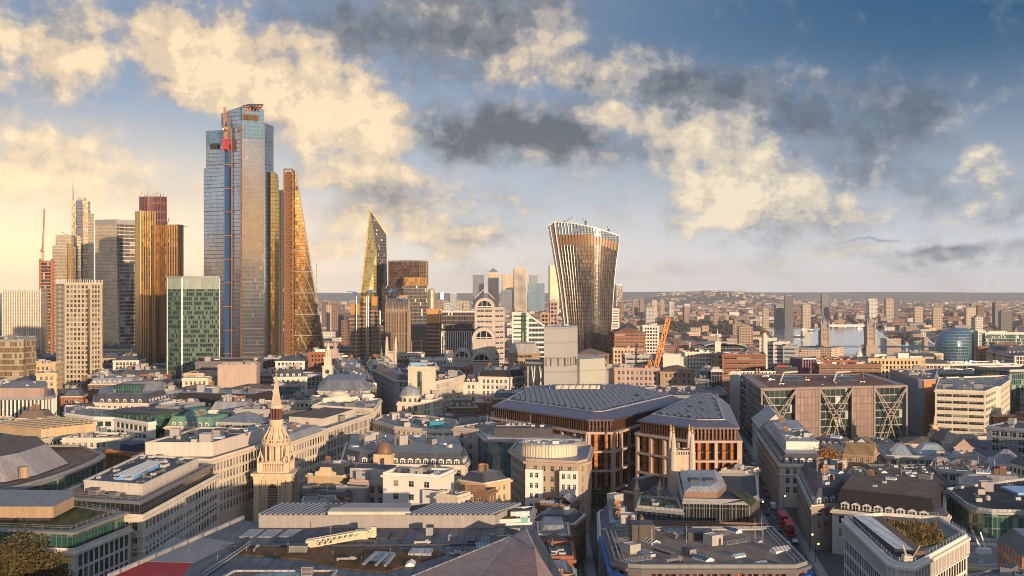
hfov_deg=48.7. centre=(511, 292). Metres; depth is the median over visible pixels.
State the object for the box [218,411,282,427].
building
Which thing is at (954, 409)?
window
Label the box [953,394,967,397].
window
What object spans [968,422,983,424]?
window
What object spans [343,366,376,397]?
building
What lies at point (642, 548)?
building
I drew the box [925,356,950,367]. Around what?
building
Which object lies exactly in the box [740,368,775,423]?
lattice screen
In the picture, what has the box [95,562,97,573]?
window
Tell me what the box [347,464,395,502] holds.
building
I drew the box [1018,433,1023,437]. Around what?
window
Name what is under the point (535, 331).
office block
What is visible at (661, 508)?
building
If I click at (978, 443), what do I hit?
building
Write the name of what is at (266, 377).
building
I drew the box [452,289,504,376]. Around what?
building
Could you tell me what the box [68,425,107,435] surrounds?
building
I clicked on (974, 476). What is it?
building
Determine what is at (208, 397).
building
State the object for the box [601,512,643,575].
building
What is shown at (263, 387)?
building
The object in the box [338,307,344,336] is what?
tower block
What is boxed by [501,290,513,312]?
tower
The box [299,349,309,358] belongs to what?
building
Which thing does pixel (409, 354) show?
building
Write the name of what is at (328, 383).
building
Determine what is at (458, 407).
building
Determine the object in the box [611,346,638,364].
building
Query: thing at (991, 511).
building
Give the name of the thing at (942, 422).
window
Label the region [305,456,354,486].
building
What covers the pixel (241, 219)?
tower
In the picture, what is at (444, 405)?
building
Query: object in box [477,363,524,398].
building
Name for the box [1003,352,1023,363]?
building
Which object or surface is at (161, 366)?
building
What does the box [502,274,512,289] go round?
tower
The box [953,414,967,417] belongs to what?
window
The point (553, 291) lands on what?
tower
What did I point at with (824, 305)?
tower block
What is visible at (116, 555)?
window
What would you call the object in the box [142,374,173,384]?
building
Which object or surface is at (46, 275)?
tower
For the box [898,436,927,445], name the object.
building
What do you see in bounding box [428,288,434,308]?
tower
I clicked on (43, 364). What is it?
building
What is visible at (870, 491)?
building
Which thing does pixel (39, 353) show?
building
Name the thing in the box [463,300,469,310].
tower block
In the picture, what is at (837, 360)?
building
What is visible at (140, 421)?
building
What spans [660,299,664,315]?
tower block
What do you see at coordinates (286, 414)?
building
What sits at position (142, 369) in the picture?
building
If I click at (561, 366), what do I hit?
building
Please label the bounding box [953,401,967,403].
window
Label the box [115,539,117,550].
window
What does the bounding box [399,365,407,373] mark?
building
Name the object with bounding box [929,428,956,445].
building
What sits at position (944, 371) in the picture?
building
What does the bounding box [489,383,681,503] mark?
headquarters
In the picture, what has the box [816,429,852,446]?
building
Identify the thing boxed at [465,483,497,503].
building
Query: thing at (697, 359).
building
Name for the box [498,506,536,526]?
building
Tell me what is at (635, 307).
tower block
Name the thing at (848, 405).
office block
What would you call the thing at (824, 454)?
tree
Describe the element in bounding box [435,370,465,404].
building
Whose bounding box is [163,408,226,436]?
building
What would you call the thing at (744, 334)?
tower block
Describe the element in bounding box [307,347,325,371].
building
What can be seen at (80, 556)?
window
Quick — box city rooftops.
[998,389,1023,568]
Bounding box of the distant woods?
[317,291,1023,345]
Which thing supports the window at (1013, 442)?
in the building at (1009, 434)
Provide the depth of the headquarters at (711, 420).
447.48 m
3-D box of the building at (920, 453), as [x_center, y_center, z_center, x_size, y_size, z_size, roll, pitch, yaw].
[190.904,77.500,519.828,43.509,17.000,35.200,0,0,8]
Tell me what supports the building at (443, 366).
on the ground
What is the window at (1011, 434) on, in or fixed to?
in the building at (1009, 434)
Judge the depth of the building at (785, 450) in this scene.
464.67 m
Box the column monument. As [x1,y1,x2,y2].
[761,327,767,370]
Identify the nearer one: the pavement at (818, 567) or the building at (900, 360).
the pavement at (818, 567)
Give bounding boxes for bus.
[777,510,787,526]
[784,519,794,536]
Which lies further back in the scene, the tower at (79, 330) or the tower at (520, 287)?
the tower at (520, 287)
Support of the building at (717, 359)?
on the ground
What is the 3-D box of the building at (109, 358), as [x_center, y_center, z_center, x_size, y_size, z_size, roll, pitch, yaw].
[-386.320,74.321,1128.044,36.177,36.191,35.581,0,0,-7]
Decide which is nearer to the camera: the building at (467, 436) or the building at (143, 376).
the building at (467, 436)
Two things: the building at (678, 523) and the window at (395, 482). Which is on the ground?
the building at (678, 523)
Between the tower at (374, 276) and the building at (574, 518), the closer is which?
the building at (574, 518)
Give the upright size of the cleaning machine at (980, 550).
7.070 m
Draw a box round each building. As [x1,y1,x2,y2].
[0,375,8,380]
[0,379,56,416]
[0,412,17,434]
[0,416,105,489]
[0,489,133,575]
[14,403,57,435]
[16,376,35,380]
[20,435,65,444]
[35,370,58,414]
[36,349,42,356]
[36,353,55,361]
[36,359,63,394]
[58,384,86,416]
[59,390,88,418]
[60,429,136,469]
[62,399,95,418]
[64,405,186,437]
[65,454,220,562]
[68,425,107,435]
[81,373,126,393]
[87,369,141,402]
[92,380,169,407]
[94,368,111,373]
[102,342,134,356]
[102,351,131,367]
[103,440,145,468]
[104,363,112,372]
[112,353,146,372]
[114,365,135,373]
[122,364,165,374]
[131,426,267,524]
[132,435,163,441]
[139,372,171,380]
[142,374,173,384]
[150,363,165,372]
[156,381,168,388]
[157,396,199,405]
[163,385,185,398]
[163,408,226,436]
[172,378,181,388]
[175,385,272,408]
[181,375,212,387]
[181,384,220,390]
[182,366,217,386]
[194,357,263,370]
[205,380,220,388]
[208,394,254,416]
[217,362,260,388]
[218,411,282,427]
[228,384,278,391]
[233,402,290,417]
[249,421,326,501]
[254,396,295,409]
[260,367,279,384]
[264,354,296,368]
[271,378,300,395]
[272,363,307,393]
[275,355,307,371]
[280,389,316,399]
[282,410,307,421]
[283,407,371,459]
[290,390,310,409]
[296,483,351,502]
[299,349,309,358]
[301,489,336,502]
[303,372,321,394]
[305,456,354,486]
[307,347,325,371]
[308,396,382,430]
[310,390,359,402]
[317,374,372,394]
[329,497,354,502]
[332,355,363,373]
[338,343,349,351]
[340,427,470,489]
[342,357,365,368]
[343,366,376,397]
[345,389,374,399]
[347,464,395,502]
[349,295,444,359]
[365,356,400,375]
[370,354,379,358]
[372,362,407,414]
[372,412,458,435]
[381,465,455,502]
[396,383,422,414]
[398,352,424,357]
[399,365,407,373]
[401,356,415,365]
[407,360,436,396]
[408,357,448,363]
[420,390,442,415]
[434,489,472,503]
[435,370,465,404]
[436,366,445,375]
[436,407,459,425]
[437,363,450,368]
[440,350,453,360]
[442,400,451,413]
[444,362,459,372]
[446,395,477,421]
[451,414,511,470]
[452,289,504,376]
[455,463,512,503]
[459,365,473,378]
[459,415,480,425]
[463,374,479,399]
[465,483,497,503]
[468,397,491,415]
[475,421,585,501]
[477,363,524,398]
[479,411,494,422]
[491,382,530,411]
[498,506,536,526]
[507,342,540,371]
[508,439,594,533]
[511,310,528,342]
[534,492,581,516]
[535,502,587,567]
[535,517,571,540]
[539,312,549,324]
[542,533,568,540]
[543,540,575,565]
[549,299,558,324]
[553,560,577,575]
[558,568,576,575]
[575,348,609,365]
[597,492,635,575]
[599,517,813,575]
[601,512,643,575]
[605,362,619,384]
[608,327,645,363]
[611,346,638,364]
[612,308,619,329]
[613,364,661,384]
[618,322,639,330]
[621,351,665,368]
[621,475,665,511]
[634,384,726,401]
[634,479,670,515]
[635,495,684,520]
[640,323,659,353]
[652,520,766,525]
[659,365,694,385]
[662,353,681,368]
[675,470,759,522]
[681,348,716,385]
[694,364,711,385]
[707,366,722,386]
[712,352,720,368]
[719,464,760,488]
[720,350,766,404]
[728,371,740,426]
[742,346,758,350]
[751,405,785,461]
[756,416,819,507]
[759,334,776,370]
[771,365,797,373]
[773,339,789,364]
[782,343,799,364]
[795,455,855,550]
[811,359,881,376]
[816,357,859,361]
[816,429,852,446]
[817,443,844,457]
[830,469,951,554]
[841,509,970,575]
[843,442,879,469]
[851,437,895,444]
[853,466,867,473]
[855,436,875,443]
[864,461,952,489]
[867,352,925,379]
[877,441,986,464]
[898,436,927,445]
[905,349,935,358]
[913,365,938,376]
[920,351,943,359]
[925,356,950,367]
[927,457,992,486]
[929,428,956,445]
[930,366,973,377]
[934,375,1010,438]
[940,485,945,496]
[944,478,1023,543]
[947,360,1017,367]
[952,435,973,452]
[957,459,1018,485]
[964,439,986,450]
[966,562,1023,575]
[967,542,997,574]
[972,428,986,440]
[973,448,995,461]
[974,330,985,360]
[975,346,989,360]
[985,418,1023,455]
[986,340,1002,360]
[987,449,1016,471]
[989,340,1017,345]
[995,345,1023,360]
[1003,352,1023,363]
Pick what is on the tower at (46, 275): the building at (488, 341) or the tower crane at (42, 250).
the tower crane at (42, 250)
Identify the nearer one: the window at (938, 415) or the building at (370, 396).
the building at (370, 396)
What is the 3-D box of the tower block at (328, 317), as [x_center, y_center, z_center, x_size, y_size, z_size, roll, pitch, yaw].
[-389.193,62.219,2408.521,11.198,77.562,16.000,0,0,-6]
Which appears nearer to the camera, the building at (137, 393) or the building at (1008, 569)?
the building at (1008, 569)
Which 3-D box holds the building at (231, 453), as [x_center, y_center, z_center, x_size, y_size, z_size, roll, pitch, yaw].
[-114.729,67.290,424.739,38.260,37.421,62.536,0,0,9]
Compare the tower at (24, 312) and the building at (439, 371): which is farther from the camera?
the tower at (24, 312)
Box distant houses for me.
[317,290,1023,363]
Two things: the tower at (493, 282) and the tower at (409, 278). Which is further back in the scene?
the tower at (493, 282)
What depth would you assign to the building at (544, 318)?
1060.00 m
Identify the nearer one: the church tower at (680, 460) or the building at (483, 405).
the church tower at (680, 460)
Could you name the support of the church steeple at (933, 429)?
on the ground
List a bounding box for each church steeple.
[251,370,300,520]
[322,344,333,379]
[331,340,338,361]
[674,339,684,366]
[713,329,720,351]
[853,349,864,360]
[928,415,939,441]
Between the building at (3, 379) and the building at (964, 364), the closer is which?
the building at (3, 379)
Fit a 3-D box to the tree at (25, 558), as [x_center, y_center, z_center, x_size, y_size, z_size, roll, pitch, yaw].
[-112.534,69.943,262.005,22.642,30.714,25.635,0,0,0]
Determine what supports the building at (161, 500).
on the ground
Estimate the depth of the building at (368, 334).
1144.00 m
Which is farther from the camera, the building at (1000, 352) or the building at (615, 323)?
the building at (615, 323)
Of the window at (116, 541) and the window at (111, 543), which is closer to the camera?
the window at (111, 543)
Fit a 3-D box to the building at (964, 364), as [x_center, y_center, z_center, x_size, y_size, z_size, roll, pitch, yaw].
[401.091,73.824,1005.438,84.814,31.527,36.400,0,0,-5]
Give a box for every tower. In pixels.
[2,289,47,352]
[39,259,54,352]
[52,232,76,351]
[56,279,102,387]
[71,190,93,282]
[95,219,134,345]
[135,193,186,365]
[166,276,219,378]
[204,106,278,368]
[279,190,283,354]
[283,169,324,355]
[359,210,386,324]
[382,260,427,324]
[385,337,397,366]
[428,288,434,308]
[438,292,443,299]
[440,309,474,355]
[449,293,456,310]
[473,274,483,309]
[488,268,498,306]
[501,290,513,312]
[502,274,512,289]
[513,268,526,311]
[527,283,544,310]
[529,275,537,282]
[548,216,618,353]
[548,265,558,314]
[613,284,621,307]
[667,424,695,496]
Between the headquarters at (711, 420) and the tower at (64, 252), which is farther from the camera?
the tower at (64, 252)
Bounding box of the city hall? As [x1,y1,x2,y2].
[934,328,971,360]
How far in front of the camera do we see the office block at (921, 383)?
678.48 m
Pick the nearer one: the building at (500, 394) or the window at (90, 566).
the window at (90, 566)
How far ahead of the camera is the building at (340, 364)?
831.61 m
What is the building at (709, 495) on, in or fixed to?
on the ground
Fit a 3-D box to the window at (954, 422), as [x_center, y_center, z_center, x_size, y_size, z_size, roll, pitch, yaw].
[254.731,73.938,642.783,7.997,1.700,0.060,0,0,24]
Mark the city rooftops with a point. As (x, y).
(1010, 545)
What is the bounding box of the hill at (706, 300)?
[623,292,859,304]
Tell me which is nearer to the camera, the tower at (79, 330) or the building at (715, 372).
the building at (715, 372)
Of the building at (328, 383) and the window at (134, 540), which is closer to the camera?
the window at (134, 540)
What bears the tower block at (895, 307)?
on the ground
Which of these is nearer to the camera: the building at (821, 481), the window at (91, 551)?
the window at (91, 551)
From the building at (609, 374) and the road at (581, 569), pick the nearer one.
the road at (581, 569)
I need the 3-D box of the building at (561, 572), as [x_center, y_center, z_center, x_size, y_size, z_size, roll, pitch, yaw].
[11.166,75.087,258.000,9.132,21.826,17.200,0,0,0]
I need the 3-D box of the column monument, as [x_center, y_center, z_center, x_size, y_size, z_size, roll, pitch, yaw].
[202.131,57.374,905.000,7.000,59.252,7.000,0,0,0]
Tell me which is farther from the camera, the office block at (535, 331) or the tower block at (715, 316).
the tower block at (715, 316)
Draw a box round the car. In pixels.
[791,538,797,543]
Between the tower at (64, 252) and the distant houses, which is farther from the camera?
the distant houses
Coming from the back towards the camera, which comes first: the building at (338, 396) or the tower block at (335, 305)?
the tower block at (335, 305)
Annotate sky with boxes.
[0,0,1023,292]
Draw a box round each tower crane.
[40,209,44,261]
[222,107,227,149]
[631,343,637,367]
[645,318,670,367]
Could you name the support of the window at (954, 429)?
in the building at (967, 407)
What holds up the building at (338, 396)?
on the ground
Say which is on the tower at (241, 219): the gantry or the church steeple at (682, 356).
the gantry
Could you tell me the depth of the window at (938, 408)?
646.23 m
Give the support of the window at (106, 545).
in the building at (92, 541)
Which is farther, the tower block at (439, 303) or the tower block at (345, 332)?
the tower block at (439, 303)
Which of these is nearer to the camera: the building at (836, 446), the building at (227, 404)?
the building at (836, 446)
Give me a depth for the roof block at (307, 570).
226.78 m
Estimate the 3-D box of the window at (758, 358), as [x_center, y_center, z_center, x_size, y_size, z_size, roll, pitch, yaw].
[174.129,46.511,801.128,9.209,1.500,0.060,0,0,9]
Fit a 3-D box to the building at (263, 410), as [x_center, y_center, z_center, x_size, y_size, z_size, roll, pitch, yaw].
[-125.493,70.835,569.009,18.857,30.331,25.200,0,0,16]
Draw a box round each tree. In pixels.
[0,529,78,575]
[406,408,417,414]
[591,485,611,509]
[812,445,842,458]
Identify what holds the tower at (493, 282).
on the ground
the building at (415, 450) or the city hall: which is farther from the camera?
the city hall
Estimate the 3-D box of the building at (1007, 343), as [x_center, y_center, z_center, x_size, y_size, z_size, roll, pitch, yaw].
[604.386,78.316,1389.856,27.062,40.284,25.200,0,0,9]
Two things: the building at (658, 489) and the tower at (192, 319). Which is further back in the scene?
the tower at (192, 319)
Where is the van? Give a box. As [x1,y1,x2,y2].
[770,502,775,508]
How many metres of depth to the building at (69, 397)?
676.68 m
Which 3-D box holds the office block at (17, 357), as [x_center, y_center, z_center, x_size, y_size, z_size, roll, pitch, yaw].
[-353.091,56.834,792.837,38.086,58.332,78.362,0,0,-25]
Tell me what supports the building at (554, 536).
on the ground
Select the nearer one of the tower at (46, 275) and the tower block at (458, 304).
the tower at (46, 275)
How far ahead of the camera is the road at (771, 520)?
443.45 m
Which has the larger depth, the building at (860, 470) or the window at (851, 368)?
the window at (851, 368)
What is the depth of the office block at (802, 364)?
884.12 m
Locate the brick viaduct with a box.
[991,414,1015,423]
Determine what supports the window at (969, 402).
in the building at (967, 407)
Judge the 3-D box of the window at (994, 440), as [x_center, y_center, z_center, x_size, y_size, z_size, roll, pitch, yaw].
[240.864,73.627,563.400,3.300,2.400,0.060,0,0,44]
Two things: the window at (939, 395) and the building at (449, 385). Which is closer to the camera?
the window at (939, 395)
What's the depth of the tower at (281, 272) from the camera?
1219.06 m
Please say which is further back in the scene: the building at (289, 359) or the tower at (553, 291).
the tower at (553, 291)
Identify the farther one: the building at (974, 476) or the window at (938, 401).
the window at (938, 401)
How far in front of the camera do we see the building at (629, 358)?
900.00 m
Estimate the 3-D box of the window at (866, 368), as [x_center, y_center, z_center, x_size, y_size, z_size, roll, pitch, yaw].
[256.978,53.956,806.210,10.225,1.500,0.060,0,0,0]
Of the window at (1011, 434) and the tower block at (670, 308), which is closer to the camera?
the window at (1011, 434)
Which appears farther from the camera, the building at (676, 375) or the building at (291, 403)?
the building at (676, 375)
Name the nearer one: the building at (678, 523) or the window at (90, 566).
the window at (90, 566)
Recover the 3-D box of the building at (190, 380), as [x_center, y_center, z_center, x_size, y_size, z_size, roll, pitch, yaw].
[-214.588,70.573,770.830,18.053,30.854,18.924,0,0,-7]
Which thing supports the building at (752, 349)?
on the ground
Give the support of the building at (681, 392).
on the ground
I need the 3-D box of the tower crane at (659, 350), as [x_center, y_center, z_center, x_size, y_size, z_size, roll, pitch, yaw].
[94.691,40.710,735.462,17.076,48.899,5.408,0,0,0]
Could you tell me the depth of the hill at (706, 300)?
9823.67 m
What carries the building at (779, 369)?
on the ground
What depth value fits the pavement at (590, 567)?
358.46 m
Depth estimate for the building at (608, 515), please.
351.59 m
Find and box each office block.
[0,332,36,380]
[155,401,204,437]
[525,359,543,385]
[528,314,544,358]
[741,371,907,442]
[790,356,815,373]
[890,367,937,435]
[970,330,973,360]
[974,365,1023,413]
[983,332,1023,345]
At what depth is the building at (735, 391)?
711.03 m
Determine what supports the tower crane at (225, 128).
on the tower at (241, 219)
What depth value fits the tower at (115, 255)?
1291.73 m
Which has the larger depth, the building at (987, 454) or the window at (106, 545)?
the building at (987, 454)
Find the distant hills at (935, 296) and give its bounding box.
[0,292,1023,300]
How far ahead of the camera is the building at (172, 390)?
706.42 m
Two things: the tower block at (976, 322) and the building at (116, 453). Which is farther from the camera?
the tower block at (976, 322)
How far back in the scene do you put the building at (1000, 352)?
1127.30 m
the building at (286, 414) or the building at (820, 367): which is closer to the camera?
the building at (286, 414)
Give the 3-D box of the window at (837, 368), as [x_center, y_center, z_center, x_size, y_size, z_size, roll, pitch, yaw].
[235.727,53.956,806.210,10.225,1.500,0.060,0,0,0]
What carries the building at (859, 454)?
on the ground
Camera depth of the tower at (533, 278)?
5702.34 m
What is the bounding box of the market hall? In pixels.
[695,340,746,350]
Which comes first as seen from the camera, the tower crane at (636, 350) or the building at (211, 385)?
the building at (211, 385)
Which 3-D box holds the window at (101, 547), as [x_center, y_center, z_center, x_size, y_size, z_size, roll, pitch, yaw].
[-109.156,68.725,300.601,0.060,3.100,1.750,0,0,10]
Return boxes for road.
[576,559,587,575]
[742,440,818,575]
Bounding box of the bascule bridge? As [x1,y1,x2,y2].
[792,318,934,350]
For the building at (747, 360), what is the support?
on the ground
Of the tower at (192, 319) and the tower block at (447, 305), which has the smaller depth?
the tower at (192, 319)
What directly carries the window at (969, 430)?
in the building at (967, 407)
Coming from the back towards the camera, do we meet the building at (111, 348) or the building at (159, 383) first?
the building at (111, 348)
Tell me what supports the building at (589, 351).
on the ground
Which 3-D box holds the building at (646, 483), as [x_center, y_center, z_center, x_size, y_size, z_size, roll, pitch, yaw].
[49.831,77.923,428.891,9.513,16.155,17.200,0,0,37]
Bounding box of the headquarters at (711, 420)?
[635,392,742,489]
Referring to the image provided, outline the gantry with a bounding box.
[243,104,262,113]
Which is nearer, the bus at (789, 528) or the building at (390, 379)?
the bus at (789, 528)
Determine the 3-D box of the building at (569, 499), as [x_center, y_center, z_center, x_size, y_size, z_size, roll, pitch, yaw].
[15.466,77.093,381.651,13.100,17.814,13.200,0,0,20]
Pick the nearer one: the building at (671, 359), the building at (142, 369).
the building at (671, 359)
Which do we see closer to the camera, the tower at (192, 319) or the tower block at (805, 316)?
the tower at (192, 319)
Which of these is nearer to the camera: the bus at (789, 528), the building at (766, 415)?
the bus at (789, 528)
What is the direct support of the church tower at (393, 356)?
on the ground
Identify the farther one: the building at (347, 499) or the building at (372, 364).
the building at (372, 364)
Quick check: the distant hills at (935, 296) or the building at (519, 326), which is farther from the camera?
the distant hills at (935, 296)
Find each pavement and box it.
[585,532,595,575]
[739,432,827,575]
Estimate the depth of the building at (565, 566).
275.02 m
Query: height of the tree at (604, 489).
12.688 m
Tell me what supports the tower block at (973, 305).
on the ground
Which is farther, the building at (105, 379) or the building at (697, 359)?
the building at (697, 359)
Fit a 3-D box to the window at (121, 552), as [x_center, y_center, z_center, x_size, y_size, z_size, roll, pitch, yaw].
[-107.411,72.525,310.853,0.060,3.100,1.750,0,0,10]
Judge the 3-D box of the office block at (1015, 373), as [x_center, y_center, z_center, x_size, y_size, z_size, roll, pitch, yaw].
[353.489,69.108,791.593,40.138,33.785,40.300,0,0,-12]
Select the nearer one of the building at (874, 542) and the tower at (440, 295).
the building at (874, 542)
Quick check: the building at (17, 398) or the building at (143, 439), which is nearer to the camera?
the building at (143, 439)
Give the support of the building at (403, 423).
on the ground
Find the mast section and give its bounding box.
[223,139,228,150]
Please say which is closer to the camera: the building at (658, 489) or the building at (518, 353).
the building at (658, 489)
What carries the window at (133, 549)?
in the building at (161, 500)
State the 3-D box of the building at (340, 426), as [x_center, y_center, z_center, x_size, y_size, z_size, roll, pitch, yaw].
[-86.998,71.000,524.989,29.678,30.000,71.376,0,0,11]
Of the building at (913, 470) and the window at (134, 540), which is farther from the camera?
the building at (913, 470)
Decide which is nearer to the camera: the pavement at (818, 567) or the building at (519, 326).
the pavement at (818, 567)
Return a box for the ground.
[0,301,1022,575]
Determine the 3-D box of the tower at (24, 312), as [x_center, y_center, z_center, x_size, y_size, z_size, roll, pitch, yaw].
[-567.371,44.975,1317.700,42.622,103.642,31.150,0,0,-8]
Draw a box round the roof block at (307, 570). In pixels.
[223,564,337,575]
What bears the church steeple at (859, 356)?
on the ground
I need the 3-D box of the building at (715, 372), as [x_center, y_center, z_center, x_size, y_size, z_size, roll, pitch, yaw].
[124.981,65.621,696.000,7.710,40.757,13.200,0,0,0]
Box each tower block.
[322,301,327,326]
[326,304,331,330]
[332,301,338,330]
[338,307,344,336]
[341,318,349,345]
[436,299,444,310]
[444,301,450,310]
[456,299,461,310]
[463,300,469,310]
[618,301,623,319]
[632,300,637,315]
[639,298,643,311]
[645,306,654,324]
[651,300,656,317]
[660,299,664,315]
[668,301,673,316]
[683,306,689,324]
[713,308,718,325]
[732,322,743,334]
[737,325,752,344]
[762,307,768,331]
[774,304,783,327]
[784,295,793,326]
[801,304,810,328]
[820,294,828,317]
[866,298,876,319]
[884,298,893,322]
[893,297,897,317]
[913,306,922,322]
[932,307,941,326]
[964,307,975,327]
[969,303,977,307]
[971,315,982,329]
[976,304,984,321]
[992,302,1000,327]
[998,310,1011,331]
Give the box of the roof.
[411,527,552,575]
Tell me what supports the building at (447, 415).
on the ground
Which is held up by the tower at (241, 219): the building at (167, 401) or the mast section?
the mast section
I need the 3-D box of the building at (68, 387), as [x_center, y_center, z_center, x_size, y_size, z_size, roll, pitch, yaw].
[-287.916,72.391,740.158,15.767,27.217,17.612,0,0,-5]
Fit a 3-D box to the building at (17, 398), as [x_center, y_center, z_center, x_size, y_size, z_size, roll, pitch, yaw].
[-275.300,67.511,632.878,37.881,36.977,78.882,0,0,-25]
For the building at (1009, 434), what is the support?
on the ground
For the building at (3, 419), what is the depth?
552.36 m
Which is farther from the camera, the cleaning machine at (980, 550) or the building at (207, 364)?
the building at (207, 364)
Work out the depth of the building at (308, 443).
462.34 m
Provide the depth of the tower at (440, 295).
4603.56 m
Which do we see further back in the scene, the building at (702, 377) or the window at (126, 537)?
the building at (702, 377)
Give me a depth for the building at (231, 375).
766.61 m
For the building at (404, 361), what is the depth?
1042.53 m
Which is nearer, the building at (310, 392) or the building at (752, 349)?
the building at (310, 392)
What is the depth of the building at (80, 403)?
624.36 m
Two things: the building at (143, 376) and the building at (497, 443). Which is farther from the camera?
the building at (143, 376)
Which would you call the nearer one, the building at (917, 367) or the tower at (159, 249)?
the building at (917, 367)
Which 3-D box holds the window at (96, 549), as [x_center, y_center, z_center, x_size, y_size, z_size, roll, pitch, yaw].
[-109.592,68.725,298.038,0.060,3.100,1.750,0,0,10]
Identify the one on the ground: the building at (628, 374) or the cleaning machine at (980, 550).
the building at (628, 374)
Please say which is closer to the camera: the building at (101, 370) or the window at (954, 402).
the window at (954, 402)
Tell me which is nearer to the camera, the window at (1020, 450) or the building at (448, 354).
the window at (1020, 450)
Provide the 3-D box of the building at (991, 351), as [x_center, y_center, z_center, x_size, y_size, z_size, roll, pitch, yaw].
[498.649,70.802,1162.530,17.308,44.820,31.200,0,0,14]
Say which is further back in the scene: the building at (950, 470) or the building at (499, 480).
the building at (950, 470)
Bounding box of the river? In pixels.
[769,327,933,358]
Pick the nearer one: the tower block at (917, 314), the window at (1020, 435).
the window at (1020, 435)
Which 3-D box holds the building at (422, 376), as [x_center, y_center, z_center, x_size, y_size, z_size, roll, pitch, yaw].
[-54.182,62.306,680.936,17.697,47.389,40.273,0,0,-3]
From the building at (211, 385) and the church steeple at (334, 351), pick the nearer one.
the building at (211, 385)
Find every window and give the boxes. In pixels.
[79,554,81,566]
[84,551,87,564]
[84,566,87,575]
[89,549,92,561]
[89,564,92,575]
[95,547,97,559]
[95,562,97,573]
[100,545,102,557]
[100,559,102,571]
[105,543,107,554]
[105,557,107,569]
[110,541,112,552]
[110,555,112,566]
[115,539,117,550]
[115,553,117,564]
[120,537,122,548]
[120,551,122,562]
[125,535,127,546]
[132,522,136,530]
[132,535,136,543]
[132,548,136,556]
[393,480,397,485]
[409,481,413,486]
[424,482,428,487]
[751,357,763,359]
[821,367,834,369]
[836,367,849,369]
[850,367,864,369]
[865,367,879,369]
[937,394,951,396]
[937,400,951,403]
[937,407,951,409]
[937,414,951,416]
[937,420,951,423]
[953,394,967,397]
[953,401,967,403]
[953,408,967,410]
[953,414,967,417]
[953,421,967,424]
[953,428,967,430]
[968,395,983,397]
[968,401,983,404]
[968,408,983,411]
[968,415,983,418]
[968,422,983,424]
[968,429,982,431]
[992,438,997,442]
[1001,439,1006,443]
[1009,432,1015,436]
[1009,439,1015,444]
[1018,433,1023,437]
[1018,448,1023,452]
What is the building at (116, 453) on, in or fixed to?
on the ground
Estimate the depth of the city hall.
1537.28 m
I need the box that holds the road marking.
[742,445,817,575]
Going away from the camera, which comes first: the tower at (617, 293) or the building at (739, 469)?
the building at (739, 469)
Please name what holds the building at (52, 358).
on the ground
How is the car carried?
on the road at (771, 520)
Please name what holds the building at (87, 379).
on the ground
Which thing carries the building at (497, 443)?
on the ground
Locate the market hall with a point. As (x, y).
(709, 346)
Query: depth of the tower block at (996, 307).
3001.12 m
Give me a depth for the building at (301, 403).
678.10 m
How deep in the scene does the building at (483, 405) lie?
670.70 m
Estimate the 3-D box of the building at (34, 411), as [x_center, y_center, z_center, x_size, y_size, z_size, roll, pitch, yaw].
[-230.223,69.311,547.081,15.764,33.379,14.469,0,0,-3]
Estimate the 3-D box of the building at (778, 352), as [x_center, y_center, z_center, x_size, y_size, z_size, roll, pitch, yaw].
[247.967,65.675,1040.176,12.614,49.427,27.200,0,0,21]
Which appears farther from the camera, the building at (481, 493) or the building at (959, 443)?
the building at (959, 443)
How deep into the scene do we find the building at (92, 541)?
303.57 m
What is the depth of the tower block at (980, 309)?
3399.04 m
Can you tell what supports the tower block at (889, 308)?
on the ground
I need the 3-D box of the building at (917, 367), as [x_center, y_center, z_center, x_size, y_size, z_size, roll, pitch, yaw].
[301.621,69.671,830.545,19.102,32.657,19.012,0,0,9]
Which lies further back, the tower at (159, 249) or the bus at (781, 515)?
the tower at (159, 249)
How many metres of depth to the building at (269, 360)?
975.21 m
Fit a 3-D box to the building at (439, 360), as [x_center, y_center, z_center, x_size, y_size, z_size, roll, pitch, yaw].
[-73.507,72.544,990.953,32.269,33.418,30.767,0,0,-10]
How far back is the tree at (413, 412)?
579.31 m
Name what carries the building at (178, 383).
on the ground
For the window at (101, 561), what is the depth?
300.60 m
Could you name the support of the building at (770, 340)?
on the ground
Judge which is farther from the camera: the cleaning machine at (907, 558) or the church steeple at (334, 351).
the church steeple at (334, 351)
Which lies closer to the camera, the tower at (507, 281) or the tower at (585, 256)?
the tower at (585, 256)
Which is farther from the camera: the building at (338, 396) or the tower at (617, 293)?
the tower at (617, 293)
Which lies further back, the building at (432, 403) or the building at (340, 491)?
the building at (432, 403)
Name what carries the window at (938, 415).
in the building at (967, 407)
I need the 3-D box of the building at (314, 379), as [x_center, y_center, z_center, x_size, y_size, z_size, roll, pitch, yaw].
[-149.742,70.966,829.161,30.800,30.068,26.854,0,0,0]
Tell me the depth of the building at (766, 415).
572.58 m
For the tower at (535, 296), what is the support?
on the ground
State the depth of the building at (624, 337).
1071.62 m
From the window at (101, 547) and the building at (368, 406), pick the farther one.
the building at (368, 406)
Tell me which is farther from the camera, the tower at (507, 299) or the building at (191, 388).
the tower at (507, 299)
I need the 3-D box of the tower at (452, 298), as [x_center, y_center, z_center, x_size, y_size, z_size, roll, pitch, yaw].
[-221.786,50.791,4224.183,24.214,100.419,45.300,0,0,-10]
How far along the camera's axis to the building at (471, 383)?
716.00 m
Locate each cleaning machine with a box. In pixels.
[306,526,375,547]
[901,544,919,562]
[972,530,991,553]
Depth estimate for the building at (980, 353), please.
1329.30 m
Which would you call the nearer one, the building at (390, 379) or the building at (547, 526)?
the building at (547, 526)

